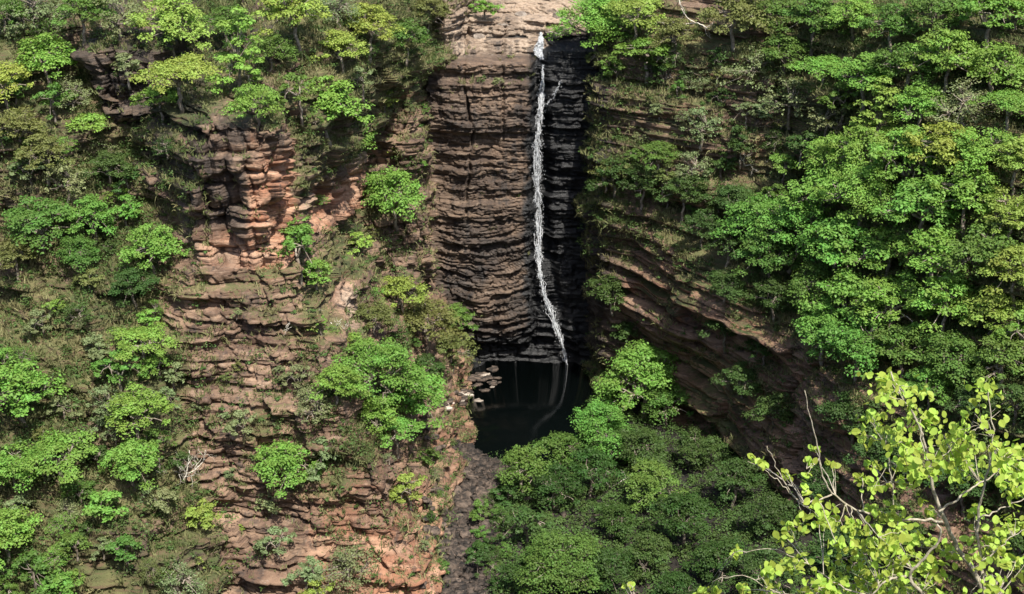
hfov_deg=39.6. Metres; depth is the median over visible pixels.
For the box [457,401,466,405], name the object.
flat rock
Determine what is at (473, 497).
boulder
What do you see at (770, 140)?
shrub
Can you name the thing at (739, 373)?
tree
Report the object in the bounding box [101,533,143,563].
shrub
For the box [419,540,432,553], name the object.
shrub
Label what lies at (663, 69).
shrub
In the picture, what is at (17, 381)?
tree
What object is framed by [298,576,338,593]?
shrub
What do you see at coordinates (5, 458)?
tree
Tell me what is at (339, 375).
tree
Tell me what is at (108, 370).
shrub
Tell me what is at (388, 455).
shrub
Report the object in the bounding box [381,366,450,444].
tree
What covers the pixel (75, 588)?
shrub
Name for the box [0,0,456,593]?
hillside
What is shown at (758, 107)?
shrub
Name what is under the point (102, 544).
shrub
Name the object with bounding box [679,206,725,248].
tree
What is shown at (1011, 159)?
tree
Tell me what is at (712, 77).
shrub
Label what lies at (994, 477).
tree
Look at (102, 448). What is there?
shrub
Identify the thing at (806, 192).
tree
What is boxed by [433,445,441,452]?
boulder
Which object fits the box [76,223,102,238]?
shrub
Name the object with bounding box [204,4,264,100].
tree
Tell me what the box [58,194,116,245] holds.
tree
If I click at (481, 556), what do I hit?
shrub
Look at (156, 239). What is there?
tree
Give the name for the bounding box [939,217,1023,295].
tree
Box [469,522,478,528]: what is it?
boulder
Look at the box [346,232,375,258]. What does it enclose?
shrub
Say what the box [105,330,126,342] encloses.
shrub
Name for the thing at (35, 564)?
tree
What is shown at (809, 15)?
tree
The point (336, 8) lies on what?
tree
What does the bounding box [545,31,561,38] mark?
boulder
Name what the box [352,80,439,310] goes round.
terraced cliff
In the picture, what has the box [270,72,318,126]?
tree
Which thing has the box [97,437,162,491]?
tree
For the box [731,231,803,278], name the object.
tree
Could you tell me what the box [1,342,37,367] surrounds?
shrub
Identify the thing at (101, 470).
shrub
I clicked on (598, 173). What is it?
shrub
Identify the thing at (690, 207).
shrub
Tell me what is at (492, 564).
shrub
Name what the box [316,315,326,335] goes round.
shrub
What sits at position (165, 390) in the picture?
shrub
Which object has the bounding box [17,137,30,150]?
shrub
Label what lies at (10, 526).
tree
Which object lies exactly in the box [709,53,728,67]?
shrub
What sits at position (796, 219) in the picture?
tree
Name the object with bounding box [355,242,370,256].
shrub
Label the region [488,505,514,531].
shrub
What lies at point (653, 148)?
tree
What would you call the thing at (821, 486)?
tree
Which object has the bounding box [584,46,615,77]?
shrub
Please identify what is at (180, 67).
tree
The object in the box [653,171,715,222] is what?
tree
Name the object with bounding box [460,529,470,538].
boulder
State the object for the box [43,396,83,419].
shrub
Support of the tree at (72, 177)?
on the hillside
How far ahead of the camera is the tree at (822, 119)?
132.78 m
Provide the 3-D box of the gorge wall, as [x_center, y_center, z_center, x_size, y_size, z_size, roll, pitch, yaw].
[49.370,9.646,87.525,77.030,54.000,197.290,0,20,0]
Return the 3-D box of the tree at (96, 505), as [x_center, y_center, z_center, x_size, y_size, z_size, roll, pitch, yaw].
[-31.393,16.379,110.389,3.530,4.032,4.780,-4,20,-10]
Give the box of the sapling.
[621,367,1023,593]
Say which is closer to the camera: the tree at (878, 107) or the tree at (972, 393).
the tree at (972, 393)
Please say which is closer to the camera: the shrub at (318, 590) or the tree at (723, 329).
the shrub at (318, 590)
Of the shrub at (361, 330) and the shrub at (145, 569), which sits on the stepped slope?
the shrub at (361, 330)
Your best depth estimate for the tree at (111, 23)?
126.34 m
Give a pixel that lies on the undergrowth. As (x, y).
(588, 504)
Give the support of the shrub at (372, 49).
on the hillside
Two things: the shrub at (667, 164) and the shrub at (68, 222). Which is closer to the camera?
the shrub at (68, 222)
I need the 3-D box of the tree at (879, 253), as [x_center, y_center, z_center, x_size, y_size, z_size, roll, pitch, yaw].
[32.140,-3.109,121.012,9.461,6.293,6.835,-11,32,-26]
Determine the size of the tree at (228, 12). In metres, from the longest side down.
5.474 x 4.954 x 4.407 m
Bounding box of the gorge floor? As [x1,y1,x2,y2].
[454,396,914,593]
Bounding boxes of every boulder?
[419,581,426,588]
[422,425,430,433]
[422,514,435,522]
[422,525,430,532]
[423,435,430,441]
[424,500,431,506]
[431,434,439,439]
[431,526,440,535]
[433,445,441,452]
[434,487,443,494]
[440,507,447,516]
[441,539,449,546]
[443,527,450,534]
[445,561,456,573]
[446,548,455,555]
[454,485,462,494]
[454,497,467,507]
[455,513,464,519]
[456,545,466,556]
[459,482,468,487]
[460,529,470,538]
[460,564,471,574]
[461,491,471,498]
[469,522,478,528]
[470,495,481,501]
[473,33,484,38]
[474,585,482,591]
[475,485,484,490]
[477,489,489,497]
[478,519,496,529]
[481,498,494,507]
[487,484,497,488]
[514,11,526,16]
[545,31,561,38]
[552,12,563,18]
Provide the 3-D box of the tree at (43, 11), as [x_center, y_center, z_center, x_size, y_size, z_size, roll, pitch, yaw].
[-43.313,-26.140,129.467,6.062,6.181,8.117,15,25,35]
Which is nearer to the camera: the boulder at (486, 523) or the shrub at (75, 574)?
the shrub at (75, 574)
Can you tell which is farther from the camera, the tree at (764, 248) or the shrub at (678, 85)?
the shrub at (678, 85)
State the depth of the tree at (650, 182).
144.89 m
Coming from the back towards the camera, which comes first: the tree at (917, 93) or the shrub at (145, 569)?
the tree at (917, 93)
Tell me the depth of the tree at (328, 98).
127.36 m
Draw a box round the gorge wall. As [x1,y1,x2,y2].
[619,0,1023,593]
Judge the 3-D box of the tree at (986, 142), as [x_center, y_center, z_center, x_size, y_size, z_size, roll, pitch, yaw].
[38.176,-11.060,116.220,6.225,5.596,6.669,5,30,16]
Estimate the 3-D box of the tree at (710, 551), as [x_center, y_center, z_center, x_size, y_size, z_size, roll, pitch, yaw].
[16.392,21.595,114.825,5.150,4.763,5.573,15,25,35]
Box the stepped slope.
[154,216,476,593]
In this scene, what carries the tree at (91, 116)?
on the hillside
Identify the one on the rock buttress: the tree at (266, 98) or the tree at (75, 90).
the tree at (266, 98)
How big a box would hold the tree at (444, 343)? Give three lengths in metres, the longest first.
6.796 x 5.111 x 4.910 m
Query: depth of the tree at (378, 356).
118.23 m
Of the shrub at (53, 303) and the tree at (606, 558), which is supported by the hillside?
the shrub at (53, 303)
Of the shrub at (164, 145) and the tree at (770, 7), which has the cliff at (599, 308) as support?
the tree at (770, 7)
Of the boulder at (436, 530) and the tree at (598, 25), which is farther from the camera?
the tree at (598, 25)
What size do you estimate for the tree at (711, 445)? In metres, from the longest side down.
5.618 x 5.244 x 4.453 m
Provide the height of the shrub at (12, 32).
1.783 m
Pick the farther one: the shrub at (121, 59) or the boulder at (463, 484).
the boulder at (463, 484)
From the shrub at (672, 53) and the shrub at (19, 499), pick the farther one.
the shrub at (672, 53)
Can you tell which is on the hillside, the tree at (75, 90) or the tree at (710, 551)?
the tree at (75, 90)
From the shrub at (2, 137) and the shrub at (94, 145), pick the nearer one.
the shrub at (2, 137)
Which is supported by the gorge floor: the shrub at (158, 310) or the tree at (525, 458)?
the tree at (525, 458)
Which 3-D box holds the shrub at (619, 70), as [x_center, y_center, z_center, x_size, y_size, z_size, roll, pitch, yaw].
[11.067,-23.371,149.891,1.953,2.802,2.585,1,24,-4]
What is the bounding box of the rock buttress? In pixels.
[131,0,368,269]
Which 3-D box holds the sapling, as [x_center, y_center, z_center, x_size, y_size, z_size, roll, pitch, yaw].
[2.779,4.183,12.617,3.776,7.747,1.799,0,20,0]
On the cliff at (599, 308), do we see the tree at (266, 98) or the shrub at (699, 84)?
the shrub at (699, 84)
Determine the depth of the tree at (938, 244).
114.36 m
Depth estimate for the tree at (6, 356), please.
114.92 m
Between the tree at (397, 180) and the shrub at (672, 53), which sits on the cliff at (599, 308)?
the shrub at (672, 53)
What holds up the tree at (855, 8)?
on the gorge wall
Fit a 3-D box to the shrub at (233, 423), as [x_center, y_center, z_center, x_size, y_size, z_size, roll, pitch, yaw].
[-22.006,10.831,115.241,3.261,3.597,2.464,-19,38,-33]
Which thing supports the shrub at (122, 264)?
on the hillside
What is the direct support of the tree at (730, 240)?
on the gorge wall
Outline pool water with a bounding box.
[465,361,622,464]
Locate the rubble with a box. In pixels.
[438,436,651,593]
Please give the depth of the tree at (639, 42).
145.27 m
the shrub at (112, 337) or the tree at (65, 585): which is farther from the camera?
the shrub at (112, 337)
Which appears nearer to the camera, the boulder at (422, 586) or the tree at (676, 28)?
the boulder at (422, 586)
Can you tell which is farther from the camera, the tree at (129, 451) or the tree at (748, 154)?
the tree at (748, 154)
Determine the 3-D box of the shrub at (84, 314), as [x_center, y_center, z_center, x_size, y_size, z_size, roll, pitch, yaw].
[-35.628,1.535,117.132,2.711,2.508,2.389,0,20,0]
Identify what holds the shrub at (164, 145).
on the rock buttress
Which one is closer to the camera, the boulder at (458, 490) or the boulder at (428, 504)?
the boulder at (428, 504)
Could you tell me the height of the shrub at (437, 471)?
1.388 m
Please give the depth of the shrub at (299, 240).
120.00 m
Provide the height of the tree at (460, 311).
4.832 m
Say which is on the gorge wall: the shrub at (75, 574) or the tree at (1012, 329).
the tree at (1012, 329)
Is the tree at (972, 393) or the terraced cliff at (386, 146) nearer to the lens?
the tree at (972, 393)
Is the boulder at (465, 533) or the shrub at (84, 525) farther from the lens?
the boulder at (465, 533)
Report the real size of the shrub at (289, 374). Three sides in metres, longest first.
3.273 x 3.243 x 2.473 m
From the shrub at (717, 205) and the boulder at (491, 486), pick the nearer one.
the boulder at (491, 486)
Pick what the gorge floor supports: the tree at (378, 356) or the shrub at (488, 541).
the shrub at (488, 541)
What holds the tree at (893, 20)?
on the gorge wall
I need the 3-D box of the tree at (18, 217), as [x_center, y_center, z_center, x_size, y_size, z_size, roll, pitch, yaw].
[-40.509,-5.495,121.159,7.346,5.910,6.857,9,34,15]
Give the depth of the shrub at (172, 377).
117.08 m
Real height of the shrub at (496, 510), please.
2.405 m
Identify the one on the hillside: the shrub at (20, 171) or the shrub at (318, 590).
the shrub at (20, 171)
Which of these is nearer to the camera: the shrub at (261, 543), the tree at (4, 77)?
the shrub at (261, 543)
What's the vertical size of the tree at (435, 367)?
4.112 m
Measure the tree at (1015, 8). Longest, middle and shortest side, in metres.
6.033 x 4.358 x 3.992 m
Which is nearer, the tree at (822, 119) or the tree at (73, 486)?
the tree at (73, 486)
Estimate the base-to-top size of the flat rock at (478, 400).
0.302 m
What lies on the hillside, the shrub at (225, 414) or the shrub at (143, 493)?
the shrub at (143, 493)
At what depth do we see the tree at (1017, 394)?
104.88 m
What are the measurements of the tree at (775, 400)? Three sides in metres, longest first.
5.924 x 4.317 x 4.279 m
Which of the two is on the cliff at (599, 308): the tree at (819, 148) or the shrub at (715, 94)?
the shrub at (715, 94)
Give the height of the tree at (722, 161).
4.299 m
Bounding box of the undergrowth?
[0,0,1023,593]
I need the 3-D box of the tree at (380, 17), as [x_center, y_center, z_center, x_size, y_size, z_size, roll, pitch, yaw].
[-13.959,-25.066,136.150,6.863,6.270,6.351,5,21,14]
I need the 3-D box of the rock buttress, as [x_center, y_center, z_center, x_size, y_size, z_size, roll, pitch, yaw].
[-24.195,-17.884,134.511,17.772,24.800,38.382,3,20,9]
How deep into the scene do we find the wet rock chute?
159.46 m
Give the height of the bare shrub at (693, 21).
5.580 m
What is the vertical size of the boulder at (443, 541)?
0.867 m
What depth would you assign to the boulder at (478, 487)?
132.94 m
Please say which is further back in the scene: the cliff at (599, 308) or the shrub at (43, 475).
the cliff at (599, 308)
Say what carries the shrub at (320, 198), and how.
on the rock buttress
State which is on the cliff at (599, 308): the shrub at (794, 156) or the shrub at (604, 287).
the shrub at (604, 287)
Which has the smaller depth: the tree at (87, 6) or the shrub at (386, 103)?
the tree at (87, 6)
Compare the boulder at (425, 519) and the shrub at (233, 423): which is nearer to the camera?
the shrub at (233, 423)
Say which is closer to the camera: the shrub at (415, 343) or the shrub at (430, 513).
the shrub at (430, 513)
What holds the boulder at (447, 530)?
on the gorge floor
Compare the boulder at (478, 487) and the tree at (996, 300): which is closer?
the tree at (996, 300)
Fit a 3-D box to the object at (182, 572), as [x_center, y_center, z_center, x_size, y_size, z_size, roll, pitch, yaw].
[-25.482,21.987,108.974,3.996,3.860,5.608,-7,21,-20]
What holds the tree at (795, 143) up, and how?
on the gorge wall
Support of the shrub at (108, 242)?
on the hillside
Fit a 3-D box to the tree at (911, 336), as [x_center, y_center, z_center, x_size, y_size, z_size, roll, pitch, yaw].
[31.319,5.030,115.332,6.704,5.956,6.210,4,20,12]
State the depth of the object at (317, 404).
114.36 m
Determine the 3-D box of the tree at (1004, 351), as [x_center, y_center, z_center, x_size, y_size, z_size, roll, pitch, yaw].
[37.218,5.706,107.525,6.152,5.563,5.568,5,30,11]
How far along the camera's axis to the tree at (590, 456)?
129.58 m
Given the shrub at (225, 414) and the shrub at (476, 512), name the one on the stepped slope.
the shrub at (225, 414)
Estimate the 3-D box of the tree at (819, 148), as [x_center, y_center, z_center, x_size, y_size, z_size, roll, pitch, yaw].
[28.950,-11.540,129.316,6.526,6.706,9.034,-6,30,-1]
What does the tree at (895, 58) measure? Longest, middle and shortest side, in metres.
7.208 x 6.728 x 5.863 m
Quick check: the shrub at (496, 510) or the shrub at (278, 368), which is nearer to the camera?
the shrub at (278, 368)
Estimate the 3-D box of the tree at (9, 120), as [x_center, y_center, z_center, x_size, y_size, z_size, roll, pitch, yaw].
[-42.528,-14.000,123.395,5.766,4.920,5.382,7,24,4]
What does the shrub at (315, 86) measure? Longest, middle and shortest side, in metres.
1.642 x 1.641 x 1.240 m
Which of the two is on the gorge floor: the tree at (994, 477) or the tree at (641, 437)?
the tree at (641, 437)
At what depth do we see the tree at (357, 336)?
121.63 m
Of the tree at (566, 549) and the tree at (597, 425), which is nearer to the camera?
the tree at (566, 549)
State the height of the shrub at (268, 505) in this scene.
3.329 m
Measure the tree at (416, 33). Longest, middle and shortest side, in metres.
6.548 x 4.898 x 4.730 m
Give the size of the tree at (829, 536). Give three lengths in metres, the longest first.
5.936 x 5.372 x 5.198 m
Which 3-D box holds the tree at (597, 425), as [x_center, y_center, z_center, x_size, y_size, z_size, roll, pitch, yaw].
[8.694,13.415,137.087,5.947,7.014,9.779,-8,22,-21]
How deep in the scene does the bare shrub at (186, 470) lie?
115.09 m
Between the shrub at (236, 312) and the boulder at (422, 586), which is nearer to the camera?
the boulder at (422, 586)
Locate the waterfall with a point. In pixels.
(539, 47)
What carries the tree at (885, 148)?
on the gorge wall
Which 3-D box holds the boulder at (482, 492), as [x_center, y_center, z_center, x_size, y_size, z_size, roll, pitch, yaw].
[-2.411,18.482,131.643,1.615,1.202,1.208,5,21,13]
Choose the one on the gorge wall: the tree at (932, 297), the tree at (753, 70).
the tree at (932, 297)
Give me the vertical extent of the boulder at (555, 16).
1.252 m
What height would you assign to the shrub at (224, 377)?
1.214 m
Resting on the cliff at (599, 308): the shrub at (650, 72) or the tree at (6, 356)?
the shrub at (650, 72)
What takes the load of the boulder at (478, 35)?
on the waterfall cliff at (482, 270)
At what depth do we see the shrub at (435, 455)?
126.83 m
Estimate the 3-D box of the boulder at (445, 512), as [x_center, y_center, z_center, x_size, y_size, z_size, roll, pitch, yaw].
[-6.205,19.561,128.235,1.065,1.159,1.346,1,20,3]
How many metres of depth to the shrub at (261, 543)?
112.36 m
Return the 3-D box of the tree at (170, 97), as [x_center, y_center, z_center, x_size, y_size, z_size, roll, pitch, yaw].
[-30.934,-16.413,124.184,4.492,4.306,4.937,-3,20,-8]
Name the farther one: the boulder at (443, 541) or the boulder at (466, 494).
the boulder at (466, 494)
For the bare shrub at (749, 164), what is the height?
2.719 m
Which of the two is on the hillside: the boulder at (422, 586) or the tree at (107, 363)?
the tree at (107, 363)
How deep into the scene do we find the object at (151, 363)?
116.02 m
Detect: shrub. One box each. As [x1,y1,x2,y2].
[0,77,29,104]
[0,129,12,153]
[0,557,16,576]
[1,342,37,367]
[3,492,32,512]
[5,28,21,40]
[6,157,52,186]
[11,151,42,172]
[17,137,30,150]
[19,309,53,338]
[25,15,64,38]
[30,574,48,593]
[31,427,47,440]
[32,464,58,487]
[35,471,55,480]
[41,299,65,319]
[41,542,71,573]
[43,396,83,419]
[44,512,79,539]
[52,496,83,525]
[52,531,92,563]
[56,135,77,152]
[57,581,78,590]
[60,204,89,233]
[63,302,93,326]
[70,568,85,580]
[71,268,104,292]
[72,314,87,328]
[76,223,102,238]
[77,521,99,535]
[78,442,111,469]
[81,331,111,359]
[83,138,120,157]
[85,232,101,246]
[86,408,116,438]
[90,537,111,560]
[98,239,118,253]
[98,451,111,471]
[99,424,125,445]
[101,366,122,379]
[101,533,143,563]
[102,181,130,203]
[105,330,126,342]
[110,52,141,89]
[112,163,139,192]
[114,262,132,271]
[135,478,151,494]
[136,309,159,325]
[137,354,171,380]
[137,486,152,502]
[138,558,159,582]
[139,299,168,318]
[143,486,179,512]
[151,135,174,158]
[155,361,184,388]
[155,448,207,483]
[156,35,172,49]
[158,386,181,407]
[159,566,177,580]
[166,450,193,475]
[185,498,223,529]
[191,402,202,410]
[217,412,229,423]
[218,372,231,383]
[221,409,258,447]
[221,560,239,571]
[223,467,235,479]
[230,307,242,320]
[231,362,244,371]
[252,493,282,515]
[252,526,296,558]
[271,365,285,376]
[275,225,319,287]
[277,364,315,388]
[278,215,313,239]
[280,555,323,589]
[294,388,309,399]
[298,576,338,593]
[302,257,331,289]
[307,111,325,131]
[312,85,323,94]
[314,192,329,206]
[314,541,381,593]
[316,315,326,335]
[324,324,339,333]
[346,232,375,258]
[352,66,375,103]
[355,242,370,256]
[356,327,368,337]
[365,224,380,237]
[366,44,379,55]
[372,287,385,298]
[380,91,398,111]
[381,452,396,465]
[388,472,427,510]
[393,265,409,277]
[412,337,422,350]
[415,446,442,465]
[417,159,426,176]
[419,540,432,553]
[420,103,429,112]
[421,510,436,520]
[430,467,443,479]
[430,535,441,549]
[434,489,451,503]
[436,558,449,573]
[462,539,490,558]
[465,548,494,577]
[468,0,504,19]
[469,498,490,520]
[469,525,490,536]
[476,493,502,512]
[482,536,501,551]
[483,561,500,575]
[486,576,504,593]
[488,484,525,505]
[488,504,508,524]
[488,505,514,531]
[490,547,508,561]
[491,77,503,90]
[492,542,512,557]
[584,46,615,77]
[586,162,613,192]
[586,274,630,317]
[598,54,626,79]
[610,62,625,78]
[610,321,640,343]
[615,155,643,178]
[623,147,640,161]
[633,128,649,143]
[639,161,679,197]
[642,62,659,84]
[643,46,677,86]
[649,102,663,121]
[653,61,685,88]
[654,190,678,208]
[656,0,714,36]
[658,41,686,67]
[662,172,690,190]
[668,80,685,98]
[674,109,687,121]
[686,205,696,213]
[690,69,714,92]
[705,87,737,107]
[707,47,722,66]
[707,193,725,216]
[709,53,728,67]
[710,70,725,88]
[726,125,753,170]
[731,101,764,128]
[740,152,768,173]
[750,99,781,125]
[760,128,785,153]
[772,115,792,128]
[783,150,798,165]
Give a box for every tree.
[0,0,29,31]
[0,0,71,33]
[0,61,33,109]
[0,104,49,142]
[0,235,37,280]
[0,346,20,366]
[0,359,72,426]
[0,439,37,492]
[0,504,43,570]
[0,573,24,593]
[1,195,81,254]
[3,550,58,593]
[6,427,98,483]
[8,32,77,88]
[13,131,75,189]
[30,81,78,125]
[36,567,84,593]
[41,162,85,205]
[45,73,92,110]
[47,0,121,46]
[51,232,101,272]
[52,112,108,149]
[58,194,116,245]
[59,477,94,505]
[78,149,134,186]
[81,488,128,522]
[84,385,123,422]
[86,0,145,40]
[89,349,148,392]
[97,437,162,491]
[100,195,143,232]
[103,381,177,439]
[105,320,182,364]
[107,266,161,308]
[117,222,189,276]
[123,0,216,60]
[125,51,222,113]
[129,85,178,124]
[135,428,177,470]
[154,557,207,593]
[198,5,254,49]
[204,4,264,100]
[220,82,288,131]
[247,33,297,74]
[250,0,334,62]
[250,439,329,498]
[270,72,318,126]
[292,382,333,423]
[299,75,374,149]
[306,362,372,414]
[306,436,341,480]
[307,28,369,73]
[317,0,361,26]
[331,337,434,409]
[344,2,406,66]
[348,332,375,361]
[351,298,395,336]
[357,165,426,230]
[357,394,400,435]
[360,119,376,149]
[376,413,425,462]
[380,275,431,314]
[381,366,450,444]
[388,17,433,66]
[403,296,468,353]
[413,0,454,33]
[413,353,444,378]
[436,326,478,371]
[447,302,478,341]
[495,554,556,593]
[496,444,555,497]
[496,505,555,545]
[513,525,606,593]
[528,430,589,470]
[529,460,587,511]
[545,0,644,68]
[561,443,626,495]
[567,397,641,462]
[583,544,634,593]
[585,158,637,201]
[585,383,636,410]
[591,338,680,419]
[593,499,637,541]
[599,0,666,40]
[608,422,667,474]
[611,36,670,85]
[617,162,661,209]
[623,529,678,579]
[624,457,687,513]
[634,140,682,173]
[639,489,720,546]
[640,379,693,426]
[648,18,704,62]
[650,570,700,593]
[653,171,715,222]
[671,426,733,467]
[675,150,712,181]
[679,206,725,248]
[679,536,750,593]
[680,106,724,151]
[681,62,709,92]
[694,0,778,51]
[697,319,736,353]
[699,152,739,180]
[699,223,748,269]
[703,456,767,506]
[705,269,747,305]
[708,182,755,222]
[708,359,763,397]
[710,191,780,260]
[716,44,789,97]
[731,138,757,166]
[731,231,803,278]
[734,491,809,538]
[738,543,805,593]
[739,195,830,273]
[739,276,796,321]
[739,338,772,368]
[741,391,796,431]
[752,0,797,37]
[753,33,815,74]
[757,76,809,129]
[759,183,788,202]
[769,152,803,189]
[773,0,850,57]
[779,161,855,218]
[782,261,837,304]
[784,130,818,169]
[786,53,852,84]
[789,299,861,366]
[793,266,886,329]
[796,132,864,186]
[796,212,873,284]
[797,462,842,500]
[805,523,868,579]
[807,102,850,140]
[808,315,891,384]
[812,162,921,230]
[814,389,873,445]
[816,81,865,132]
[821,0,882,40]
[824,124,895,179]
[825,51,898,111]
[840,222,915,285]
[840,428,908,491]
[848,75,902,144]
[850,269,938,334]
[855,3,926,51]
[856,323,941,377]
[864,124,948,190]
[866,41,938,92]
[867,174,969,231]
[869,496,925,552]
[892,79,952,133]
[892,224,971,288]
[897,120,985,191]
[899,28,986,95]
[900,365,959,410]
[904,0,974,48]
[911,272,994,338]
[916,329,987,390]
[922,459,1003,517]
[923,162,1011,239]
[926,76,999,128]
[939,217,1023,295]
[939,385,1004,428]
[941,0,1023,48]
[949,283,1023,342]
[950,126,1019,170]
[955,39,1023,92]
[964,335,1023,392]
[966,88,1023,142]
[970,183,1023,241]
[977,243,1023,309]
[981,381,1023,437]
[981,465,1023,500]
[984,134,1023,195]
[986,529,1023,574]
[987,0,1023,29]
[989,309,1023,367]
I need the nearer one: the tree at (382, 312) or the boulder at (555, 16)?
the tree at (382, 312)
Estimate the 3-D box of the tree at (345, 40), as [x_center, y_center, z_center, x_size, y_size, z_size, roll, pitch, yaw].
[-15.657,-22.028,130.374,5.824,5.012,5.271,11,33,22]
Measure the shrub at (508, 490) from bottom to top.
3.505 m
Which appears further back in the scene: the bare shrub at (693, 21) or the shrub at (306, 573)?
the bare shrub at (693, 21)
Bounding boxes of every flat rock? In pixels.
[445,397,453,403]
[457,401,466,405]
[474,398,483,402]
[479,388,489,391]
[486,365,498,372]
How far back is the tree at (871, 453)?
111.56 m
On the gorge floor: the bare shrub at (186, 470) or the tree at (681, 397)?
the tree at (681, 397)
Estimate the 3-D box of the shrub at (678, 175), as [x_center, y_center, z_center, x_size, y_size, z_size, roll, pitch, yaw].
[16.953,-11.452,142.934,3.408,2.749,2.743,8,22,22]
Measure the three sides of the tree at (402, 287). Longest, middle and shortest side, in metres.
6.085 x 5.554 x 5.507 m
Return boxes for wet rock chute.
[465,0,601,364]
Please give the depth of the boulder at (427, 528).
120.17 m
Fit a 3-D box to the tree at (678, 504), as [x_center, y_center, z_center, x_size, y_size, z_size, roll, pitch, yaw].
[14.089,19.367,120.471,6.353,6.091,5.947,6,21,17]
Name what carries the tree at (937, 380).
on the gorge wall
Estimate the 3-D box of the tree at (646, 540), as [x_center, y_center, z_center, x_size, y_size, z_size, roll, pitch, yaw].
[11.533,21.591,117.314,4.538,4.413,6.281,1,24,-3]
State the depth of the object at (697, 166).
141.49 m
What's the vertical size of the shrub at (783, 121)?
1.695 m
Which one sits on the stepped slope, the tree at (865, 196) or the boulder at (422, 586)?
the boulder at (422, 586)
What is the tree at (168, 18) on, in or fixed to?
on the rock buttress
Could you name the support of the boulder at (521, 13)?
on the waterfall cliff at (482, 270)
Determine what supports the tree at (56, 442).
on the hillside
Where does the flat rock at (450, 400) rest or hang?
on the stepped slope
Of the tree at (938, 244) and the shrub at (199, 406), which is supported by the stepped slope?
the shrub at (199, 406)
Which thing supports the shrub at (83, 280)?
on the hillside
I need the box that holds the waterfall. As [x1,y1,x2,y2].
[530,32,569,364]
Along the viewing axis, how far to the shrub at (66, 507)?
109.98 m
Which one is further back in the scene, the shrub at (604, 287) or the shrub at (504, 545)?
the shrub at (604, 287)
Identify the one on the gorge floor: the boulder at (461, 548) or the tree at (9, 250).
the boulder at (461, 548)
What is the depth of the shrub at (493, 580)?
115.18 m
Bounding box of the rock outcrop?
[70,0,214,124]
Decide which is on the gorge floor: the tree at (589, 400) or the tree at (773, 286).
the tree at (589, 400)
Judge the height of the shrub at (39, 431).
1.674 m
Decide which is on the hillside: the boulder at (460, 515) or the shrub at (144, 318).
the shrub at (144, 318)
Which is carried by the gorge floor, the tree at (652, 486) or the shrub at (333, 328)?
the tree at (652, 486)
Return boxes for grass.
[0,0,1023,593]
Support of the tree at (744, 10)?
on the cliff at (599, 308)
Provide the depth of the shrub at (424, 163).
147.52 m
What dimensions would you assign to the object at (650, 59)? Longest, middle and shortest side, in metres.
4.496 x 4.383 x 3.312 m
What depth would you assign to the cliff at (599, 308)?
146.84 m
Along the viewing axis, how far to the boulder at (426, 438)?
129.68 m
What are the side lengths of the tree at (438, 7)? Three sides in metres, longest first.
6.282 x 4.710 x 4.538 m
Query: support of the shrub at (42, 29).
on the hillside
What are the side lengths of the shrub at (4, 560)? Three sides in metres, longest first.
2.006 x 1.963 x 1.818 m
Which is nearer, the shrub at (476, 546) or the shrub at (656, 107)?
the shrub at (476, 546)
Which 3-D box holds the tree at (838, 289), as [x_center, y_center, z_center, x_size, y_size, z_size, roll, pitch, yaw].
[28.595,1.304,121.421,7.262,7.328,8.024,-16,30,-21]
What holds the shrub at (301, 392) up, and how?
on the stepped slope
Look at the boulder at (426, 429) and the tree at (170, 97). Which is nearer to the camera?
the tree at (170, 97)
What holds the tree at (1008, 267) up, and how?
on the gorge wall
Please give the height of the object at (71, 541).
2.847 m
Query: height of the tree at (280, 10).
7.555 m
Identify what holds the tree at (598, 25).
on the cliff at (599, 308)
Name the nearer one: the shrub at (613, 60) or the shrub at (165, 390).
the shrub at (165, 390)
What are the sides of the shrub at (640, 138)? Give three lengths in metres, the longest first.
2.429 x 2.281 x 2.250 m
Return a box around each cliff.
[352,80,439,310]
[424,0,549,371]
[575,0,786,389]
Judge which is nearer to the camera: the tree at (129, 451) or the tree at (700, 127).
the tree at (129, 451)
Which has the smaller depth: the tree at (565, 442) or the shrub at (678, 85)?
the tree at (565, 442)
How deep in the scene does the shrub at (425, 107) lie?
151.07 m
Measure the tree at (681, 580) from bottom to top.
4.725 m
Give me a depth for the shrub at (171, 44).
125.83 m
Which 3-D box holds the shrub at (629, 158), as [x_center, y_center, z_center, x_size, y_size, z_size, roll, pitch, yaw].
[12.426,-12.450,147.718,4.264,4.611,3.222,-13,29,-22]
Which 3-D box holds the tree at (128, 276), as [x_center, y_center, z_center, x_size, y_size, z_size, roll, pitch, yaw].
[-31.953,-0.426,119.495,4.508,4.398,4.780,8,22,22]
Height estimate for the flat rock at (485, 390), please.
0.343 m
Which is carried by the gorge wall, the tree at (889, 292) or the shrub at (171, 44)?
the tree at (889, 292)
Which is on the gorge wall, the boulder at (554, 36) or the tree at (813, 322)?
the tree at (813, 322)
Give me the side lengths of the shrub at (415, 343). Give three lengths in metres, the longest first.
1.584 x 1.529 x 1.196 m
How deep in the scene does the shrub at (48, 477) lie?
112.11 m

